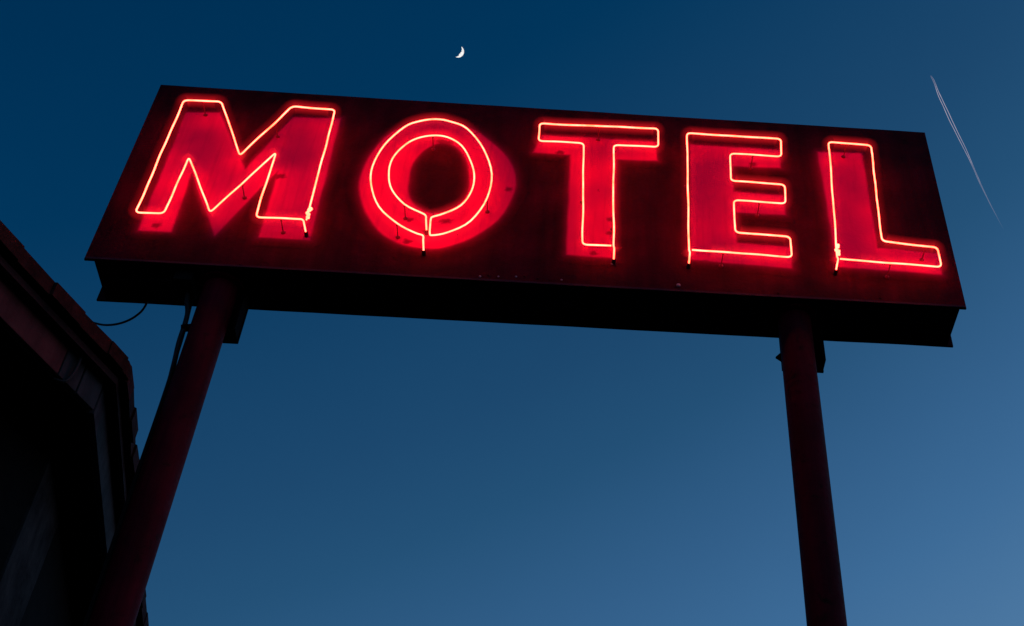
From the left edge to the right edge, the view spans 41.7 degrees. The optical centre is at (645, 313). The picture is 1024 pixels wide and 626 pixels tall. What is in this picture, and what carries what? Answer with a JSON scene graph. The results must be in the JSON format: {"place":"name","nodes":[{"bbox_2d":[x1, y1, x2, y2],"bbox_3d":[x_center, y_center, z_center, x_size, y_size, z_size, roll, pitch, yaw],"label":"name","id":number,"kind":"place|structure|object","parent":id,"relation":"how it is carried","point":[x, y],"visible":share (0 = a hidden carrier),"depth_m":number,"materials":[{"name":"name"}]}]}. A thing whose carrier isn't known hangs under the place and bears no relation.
{"place":"outdoors","nodes":[
{"label":"outdoors","id":0,"kind":"place"},
{"bbox_2d":[457,48,463,57],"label":"moon","id":1,"kind":"object","parent":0,"point":[461,53],"visible":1,"depth_m":1940.32,"materials":[{"name":"white"}]},
{"bbox_2d":[0,0,1023,625],"label":"sky","id":2,"kind":"structure","parent":0,"point":[339,470],"materials":[{"name":"blue"}]},
{"label":"ground","id":3,"kind":"structure","parent":0,"visible":0},
{"bbox_2d":[0,220,148,625],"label":"house","id":4,"kind":"structure","parent":3,"relation":"on","point":[69,458],"depth_m":6.41,"materials":[{"name":"brown wood"}]},
{"bbox_2d":[83,85,965,625],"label":"motel sign","id":5,"kind":"object","parent":3,"relation":"on","point":[227,209],"visible":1,"depth_m":7.53,"materials":[{"name":"red metal"}]},
{"bbox_2d":[94,300,148,325],"bbox_3d":[-2.981,0.003,7.508,0.576,0.188,0.054,-23,-49,21],"label":"overhead cable","id":6,"kind":"object","parent":5,"relation":"attached to","point":[131,318],"visible":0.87,"depth_m":7.42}
]}

